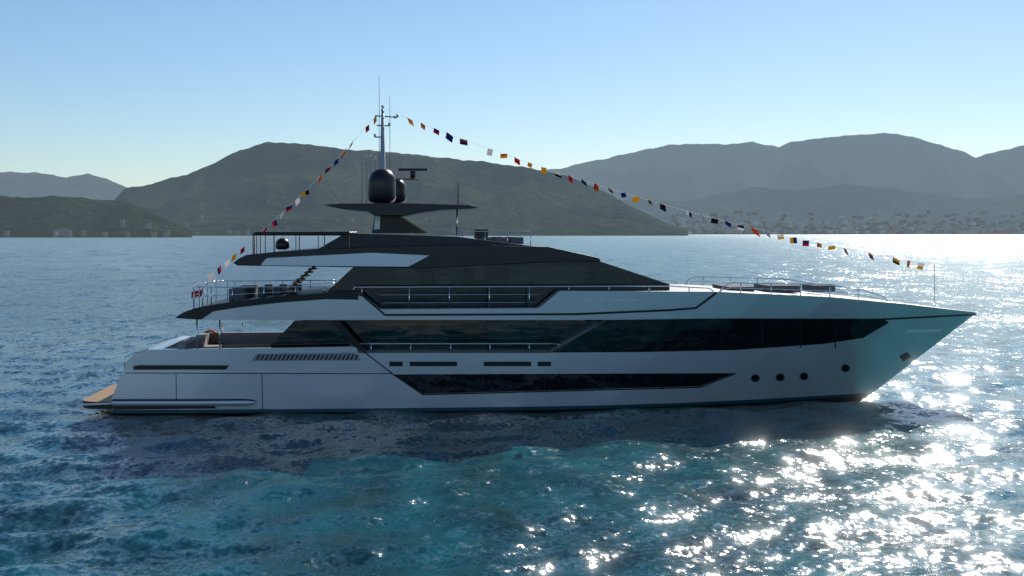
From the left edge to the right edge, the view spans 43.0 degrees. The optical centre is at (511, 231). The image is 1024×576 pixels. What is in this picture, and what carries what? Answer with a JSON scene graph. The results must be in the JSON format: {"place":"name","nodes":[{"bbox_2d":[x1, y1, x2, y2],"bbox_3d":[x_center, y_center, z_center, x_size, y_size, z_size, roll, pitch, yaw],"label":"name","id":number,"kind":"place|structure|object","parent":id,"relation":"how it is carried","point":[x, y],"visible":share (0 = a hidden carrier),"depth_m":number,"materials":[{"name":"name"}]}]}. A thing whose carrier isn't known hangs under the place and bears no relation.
{"place":"outdoors","nodes":[
{"label":"outdoors","id":0,"kind":"place"},
{"bbox_2d":[0,171,127,199],"bbox_3d":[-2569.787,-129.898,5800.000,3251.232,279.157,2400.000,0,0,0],"label":"hill","id":1,"kind":"structure","parent":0,"point":[34,184],"depth_m":5476.84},
{"bbox_2d":[0,196,191,237],"bbox_3d":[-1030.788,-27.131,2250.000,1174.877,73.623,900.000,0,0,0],"label":"hill","id":2,"kind":"structure","parent":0,"point":[36,217],"depth_m":2009.49,"materials":[{"name":"green plant"}]},
{"bbox_2d":[115,142,687,235],"bbox_3d":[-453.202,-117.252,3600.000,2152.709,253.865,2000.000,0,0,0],"label":"hill","id":3,"kind":"structure","parent":0,"point":[265,184],"depth_m":3164.06,"materials":[{"name":"green plant"}]},
{"bbox_2d":[0,234,1023,575],"bbox_3d":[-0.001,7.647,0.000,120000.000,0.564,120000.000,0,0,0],"label":"sea","id":4,"kind":"structure","parent":0,"point":[914,468],"depth_m":43.80,"materials":[{"name":"liquid"}]},
{"bbox_2d":[112,315,972,409],"bbox_3d":[2.276,5.562,59.046,38.582,3.736,7.851,0,0,-4],"label":"hull","id":5,"kind":"object","parent":4,"relation":"in","point":[874,361],"visible":0.65,"depth_m":55.18,"materials":[{"name":"silver metal"}]},
{"bbox_2d":[83,384,121,408],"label":"swim platform","id":6,"kind":"structure","parent":5,"relation":"attached to","point":[105,395],"depth_m":54.96,"materials":[{"name":"brown wood"}]},
{"bbox_2d":[79,402,111,405],"bbox_3d":[-17.340,7.175,54.211,1.422,0.121,0.010,0,0,-4],"label":"platform edge","id":7,"kind":"object","parent":6,"relation":"attached to","point":[95,403],"visible":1,"depth_m":54.20,"materials":[{"name":"silver metal"}]},
{"bbox_2d":[113,406,216,409],"bbox_3d":[-14.498,7.323,54.312,4.353,0.201,0.037,0,0,-1],"label":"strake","id":8,"kind":"object","parent":5,"relation":"attached to","point":[167,407],"visible":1,"depth_m":54.31,"materials":[{"name":"black"}]},
{"bbox_2d":[133,365,228,369],"bbox_3d":[-13.826,5.664,54.308,4.010,0.200,0.016,0,0,0],"label":"hull opening","id":9,"kind":"object","parent":5,"relation":"attached to","point":[180,367],"visible":1,"depth_m":54.30,"materials":[{"name":"black"}]},
{"bbox_2d":[112,399,257,405],"bbox_3d":[-13.653,7.133,54.247,6.034,0.300,0.224,0,0,-1],"label":"strake","id":10,"kind":"object","parent":5,"relation":"attached to","point":[181,402],"visible":1,"depth_m":54.18,"materials":[{"name":"silver metal"}]},
{"bbox_2d":[177,332,282,348],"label":"aft deck","id":11,"kind":"structure","parent":5,"relation":"on","point":[248,339],"depth_m":61.02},
{"bbox_2d":[204,330,217,342],"bbox_3d":[-14.177,4.930,61.003,0.700,0.700,0.120,0,0,-4],"label":"lifebuoy","id":12,"kind":"object","parent":11,"relation":"on","point":[214,332],"visible":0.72,"depth_m":60.97,"materials":[{"name":"orange"}]},
{"bbox_2d":[126,373,391,373],"bbox_3d":[-10.596,5.931,54.441,11.097,0.103,0.126,0,0,-2],"label":"line","id":13,"kind":"object","parent":5,"relation":"attached to","point":[258,373],"visible":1,"depth_m":54.40,"materials":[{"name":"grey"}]},
{"bbox_2d":[252,353,359,360],"bbox_3d":[-8.623,5.237,54.462,4.555,0.316,0.025,0,0,-3],"label":"vent","id":14,"kind":"object","parent":5,"relation":"attached to","point":[308,355],"visible":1,"depth_m":54.46,"materials":[{"name":"grey metal"}]},
{"bbox_2d":[331,320,362,346],"bbox_3d":[-6.913,4.270,54.499,1.333,1.140,0.025,0,0,-6],"label":"strut","id":15,"kind":"object","parent":5,"relation":"attached to","point":[348,335],"visible":1,"depth_m":54.49,"materials":[{"name":"black"}]},
{"bbox_2d":[389,362,402,365],"bbox_3d":[-4.883,5.553,54.691,0.560,0.196,0.011,0,0,-4],"label":"slot","id":16,"kind":"object","parent":5,"relation":"attached to","point":[395,363],"visible":1,"depth_m":54.69,"materials":[{"name":"black"}]},
{"bbox_2d":[410,362,456,365],"bbox_3d":[-3.317,5.564,54.803,1.999,0.207,0.012,0,0,-4],"label":"slot","id":17,"kind":"object","parent":5,"relation":"attached to","point":[433,363],"visible":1,"depth_m":54.80,"materials":[{"name":"black"}]},
{"bbox_2d":[270,320,599,350],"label":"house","id":18,"kind":"structure","parent":5,"relation":"on","point":[311,333],"depth_m":55.70,"materials":[{"name":"black glass"}]},
{"bbox_2d":[376,323,415,340],"bbox_3d":[-4.961,4.290,55.577,1.705,0.785,0.008,0,0,-4],"label":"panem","id":19,"kind":"object","parent":18,"relation":"attached to","point":[395,331],"visible":1,"depth_m":55.58,"materials":[{"name":"black glass"}]},
{"bbox_2d":[427,323,448,340],"bbox_3d":[-3.178,4.300,55.701,0.959,0.783,0.006,0,0,-4],"label":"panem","id":20,"kind":"object","parent":18,"relation":"attached to","point":[437,331],"visible":1,"depth_m":55.70,"materials":[{"name":"black glass"}]},
{"bbox_2d":[488,323,519,340],"bbox_3d":[-0.343,4.315,55.900,1.380,0.788,0.008,0,0,-4],"label":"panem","id":21,"kind":"object","parent":18,"relation":"attached to","point":[503,331],"visible":1,"depth_m":55.90,"materials":[{"name":"black glass"}]},
{"bbox_2d":[525,323,538,340],"bbox_3d":[0.862,4.321,55.984,0.577,0.785,0.006,0,0,-4],"label":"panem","id":22,"kind":"object","parent":18,"relation":"attached to","point":[531,331],"visible":1,"depth_m":55.98,"materials":[{"name":"black glass"}]},
{"bbox_2d":[112,396,867,416],"bbox_3d":[-0.239,8.130,58.870,33.540,1.100,7.418,0,0,-4],"label":"waterline","id":23,"kind":"object","parent":5,"relation":"attached to","point":[851,399],"visible":0.09,"depth_m":55.50,"materials":[{"name":"paint"}]},
{"bbox_2d":[112,393,871,412],"bbox_3d":[-0.139,7.505,58.877,33.740,0.150,7.442,0,0,-4],"label":"hull bottom","id":24,"kind":"object","parent":5,"relation":"attached to","point":[481,408],"visible":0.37,"depth_m":55.14,"materials":[{"name":"black paint"}]},
{"bbox_2d":[484,362,530,365],"bbox_3d":[-0.190,5.588,55.027,2.017,0.208,0.015,0,0,-4],"label":"slot","id":25,"kind":"object","parent":5,"relation":"attached to","point":[507,363],"visible":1,"depth_m":55.03,"materials":[{"name":"black"}]},
{"bbox_2d":[124,209,934,365],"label":"rails","id":26,"kind":"object","parent":5,"relation":"on","point":[324,289],"visible":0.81,"depth_m":55.14,"materials":[{"name":"silver metal"}]},
{"bbox_2d":[191,290,201,298],"bbox_3d":[-14.035,2.997,57.923,0.516,0.950,0.028,0,0,0],"label":"ensign","id":27,"kind":"object","parent":26,"relation":"attached to","point":[197,295],"visible":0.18,"depth_m":57.93,"materials":[{"name":"red fabric"}]},
{"bbox_2d":[538,362,550,365],"bbox_3d":[1.371,5.599,55.145,0.571,0.199,0.016,0,0,-5],"label":"slot","id":28,"kind":"object","parent":5,"relation":"attached to","point":[544,363],"visible":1,"depth_m":55.15,"materials":[{"name":"black"}]},
{"bbox_2d":[356,345,735,394],"bbox_3d":[1.627,5.824,55.419,16.451,2.144,0.320,0,0,-7],"label":"lip","id":29,"kind":"object","parent":5,"relation":"attached to","point":[541,391],"visible":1,"depth_m":55.24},
{"bbox_2d":[394,373,733,393],"bbox_3d":[2.373,6.418,55.438,14.785,0.838,0.404,0,0,-7],"label":"window","id":30,"kind":"structure","parent":5,"relation":"attached to","point":[443,383],"depth_m":55.22,"materials":[{"name":"black glass"}]},
{"bbox_2d":[197,284,975,319],"bbox_3d":[3.651,3.162,59.142,35.926,1.333,8.043,0,0,-4],"label":"superstructure","id":31,"kind":"object","parent":5,"relation":"on","point":[749,304],"visible":0.81,"depth_m":55.33,"materials":[{"name":"silver metal"}]},
{"bbox_2d":[176,292,357,319],"bbox_3d":[-10.237,3.090,54.321,7.603,1.152,0.084,0,0,-1],"label":"overhang","id":32,"kind":"object","parent":31,"relation":"attached to","point":[199,313],"visible":1,"depth_m":54.29,"materials":[{"name":"black"}]},
{"bbox_2d":[284,267,316,290],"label":"stairs","id":33,"kind":"structure","parent":31,"relation":"on","point":[298,281],"depth_m":55.98,"materials":[{"name":"black metal"}]},
{"bbox_2d":[327,261,669,307],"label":"window","id":34,"kind":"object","parent":31,"relation":"on","point":[599,273],"visible":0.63,"depth_m":55.82,"materials":[{"name":"black glass"}]},
{"bbox_2d":[395,269,418,276],"bbox_3d":[-4.497,1.758,55.609,1.001,0.322,0.006,0,0,-4],"label":"pane","id":35,"kind":"object","parent":34,"relation":"attached to","point":[406,272],"visible":1,"depth_m":55.61,"materials":[{"name":"black glass"}]},
{"bbox_2d":[395,278,418,284],"bbox_3d":[-4.497,2.112,55.609,1.001,0.299,0.006,0,0,-4],"label":"pane","id":36,"kind":"object","parent":34,"relation":"attached to","point":[406,281],"visible":1,"depth_m":55.61,"materials":[{"name":"black glass"}]},
{"bbox_2d":[234,245,599,267],"bbox_3d":[-4.194,1.041,58.593,15.539,0.995,7.000,0,0,-4],"label":"superstructure","id":37,"kind":"object","parent":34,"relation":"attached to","point":[440,256],"visible":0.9,"depth_m":55.21,"materials":[{"name":"black"}]},
{"bbox_2d":[251,232,356,253],"bbox_3d":[-9.307,0.678,58.236,4.411,1.378,6.750,0,0,-4],"label":"cap rail","id":38,"kind":"object","parent":37,"relation":"on","point":[291,233],"visible":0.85,"depth_m":54.97,"materials":[{"name":"grey metal"}]},
{"bbox_2d":[275,168,405,249],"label":"radar domes","id":39,"kind":"structure","parent":37,"relation":"on","point":[385,185],"depth_m":57.11,"materials":[{"name":"black plastic"}]},
{"bbox_2d":[261,253,428,266],"bbox_3d":[-7.280,1.175,58.378,7.074,0.590,7.016,0,0,-4],"label":"side panel","id":40,"kind":"object","parent":37,"relation":"attached to","point":[382,259],"visible":0.75,"depth_m":54.90,"materials":[{"name":"white metal"}]},
{"bbox_2d":[319,233,535,248],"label":"roof","id":41,"kind":"structure","parent":37,"relation":"on","point":[363,240],"depth_m":55.35,"materials":[{"name":"grey"}]},
{"bbox_2d":[372,216,426,232],"bbox_3d":[-5.018,-0.386,58.536,2.468,0.866,3.040,0,0,-4],"label":"pylon","id":42,"kind":"object","parent":41,"relation":"on","point":[393,224],"depth_m":57.02,"materials":[{"name":"black metal"}]},
{"bbox_2d":[326,203,478,216],"bbox_3d":[-4.931,-0.973,58.542,6.665,0.528,5.500,0,0,-4],"label":"hardtop","id":43,"kind":"object","parent":42,"relation":"on","point":[395,209],"visible":0.94,"depth_m":55.81,"materials":[{"name":"grey"}]},
{"bbox_2d":[366,105,458,204],"bbox_3d":[-4.564,-4.071,58.569,4.249,5.733,3.222,0,0,-4],"label":"mast","id":44,"kind":"object","parent":43,"relation":"on","point":[382,156],"visible":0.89,"depth_m":58.44,"materials":[{"name":"metal"},{"name":"dark painted plastic"}]},
{"bbox_2d":[198,108,931,282],"bbox_3d":[2.736,-1.609,59.063,33.795,7.932,0.423,0,0,-4],"label":"bunting","id":45,"kind":"object","parent":44,"relation":"hanging from","point":[449,137],"visible":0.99,"depth_m":58.99},
{"bbox_2d":[474,229,487,237],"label":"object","id":46,"kind":"object","parent":41,"relation":"on","point":[480,234],"visible":0.79,"depth_m":57.19,"materials":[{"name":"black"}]},
{"bbox_2d":[434,276,461,284],"bbox_3d":[-2.745,2.071,55.732,1.189,0.392,0.007,0,0,-4],"label":"pane","id":47,"kind":"object","parent":34,"relation":"attached to","point":[447,280],"visible":1,"depth_m":55.73,"materials":[{"name":"black glass"}]},
{"bbox_2d":[474,265,483,280],"bbox_3d":[-1.409,1.730,55.825,0.436,0.711,0.008,0,0,-3],"label":"pane","id":48,"kind":"object","parent":34,"relation":"attached to","point":[478,273],"visible":1,"depth_m":55.82,"materials":[{"name":"black glass"}]},
{"bbox_2d":[509,267,586,284],"bbox_3d":[1.557,1.887,56.032,3.350,0.790,0.004,0,0,-4],"label":"pane","id":49,"kind":"object","parent":34,"relation":"attached to","point":[547,275],"visible":1,"depth_m":56.03,"materials":[{"name":"black glass"}]},
{"bbox_2d":[229,237,834,300],"bbox_3d":[1.165,1.613,58.968,26.978,2.771,4.800,0,0,-4],"label":"furniture","id":50,"kind":"object","parent":31,"relation":"on","point":[512,240],"visible":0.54,"depth_m":58.41,"materials":[{"name":"grey"}]},
{"bbox_2d":[356,292,716,315],"bbox_3d":[1.109,3.046,54.986,15.326,0.969,0.072,0,0,-4],"label":"lip","id":51,"kind":"object","parent":31,"relation":"attached to","point":[511,314],"visible":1,"depth_m":54.97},
{"bbox_2d":[551,318,888,352],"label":"forward window","id":52,"kind":"structure","parent":5,"relation":"attached to","point":[635,335],"depth_m":55.77,"materials":[{"name":"black glass"}]},
{"bbox_2d":[899,352,910,361],"bbox_3d":[18.044,5.738,59.637,0.248,0.471,0.723,0,0,42],"label":"anchor","id":53,"kind":"object","parent":5,"relation":"on","point":[905,356],"visible":1,"depth_m":59.64,"materials":[{"name":"black metal"}]},
{"bbox_2d":[905,329,941,332],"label":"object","id":54,"kind":"object","parent":5,"relation":"on","point":[920,330],"visible":1,"depth_m":58.98,"materials":[{"name":"white"}]},
{"bbox_2d":[883,314,975,319],"bbox_3d":[19.044,3.847,58.856,5.905,0.116,0.301,0,0,-29],"label":"bow line","id":55,"kind":"object","parent":5,"relation":"on","point":[928,316],"visible":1,"depth_m":58.61,"materials":[{"name":"black"}]},
{"bbox_2d":[0,0,1023,187],"label":"sky","id":56,"kind":"structure","parent":0,"point":[127,93],"materials":[{"name":"blue"}]},
{"bbox_2d":[3,211,1023,237],"bbox_3d":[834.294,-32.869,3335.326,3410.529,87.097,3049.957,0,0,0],"label":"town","id":57,"kind":"object","parent":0,"point":[883,227],"visible":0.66,"depth_m":4399.05},
{"bbox_2d":[752,375,758,380],"bbox_3d":[10.670,6.415,56.975,0.339,0.298,0.191,0,0,-4],"label":"porthole","id":58,"kind":"object","parent":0,"point":[755,377],"visible":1,"depth_m":56.97,"materials":[{"name":"black glass"}]},
{"bbox_2d":[777,374,783,380],"bbox_3d":[11.848,6.421,57.374,0.348,0.303,0.223,0,0,-4],"label":"porthole","id":59,"kind":"object","parent":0,"point":[780,377],"visible":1,"depth_m":57.38,"materials":[{"name":"black glass"}]},
{"bbox_2d":[547,133,1023,200],"bbox_3d":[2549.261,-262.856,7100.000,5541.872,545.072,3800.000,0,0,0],"label":"hill","id":60,"kind":"structure","parent":0,"point":[681,172],"depth_m":6699.24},
{"bbox_2d":[801,373,807,379],"bbox_3d":[12.998,6.428,57.815,0.359,0.308,0.255,0,0,-4],"label":"porthole","id":61,"kind":"object","parent":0,"point":[804,376],"visible":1,"depth_m":57.82,"materials":[{"name":"black glass"}]},
{"bbox_2d":[621,184,1023,233],"bbox_3d":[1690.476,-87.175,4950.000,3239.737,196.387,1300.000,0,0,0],"label":"hill","id":62,"kind":"structure","parent":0,"point":[828,203],"depth_m":4832.81,"materials":[{"name":"green plant"}]},
{"bbox_2d":[842,365,848,370],"bbox_3d":[15.006,6.132,58.431,0.382,0.313,0.300,0,0,-4],"label":"porthole","id":63,"kind":"object","parent":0,"point":[845,367],"visible":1,"depth_m":58.42,"materials":[{"name":"black metal"}]}
]}

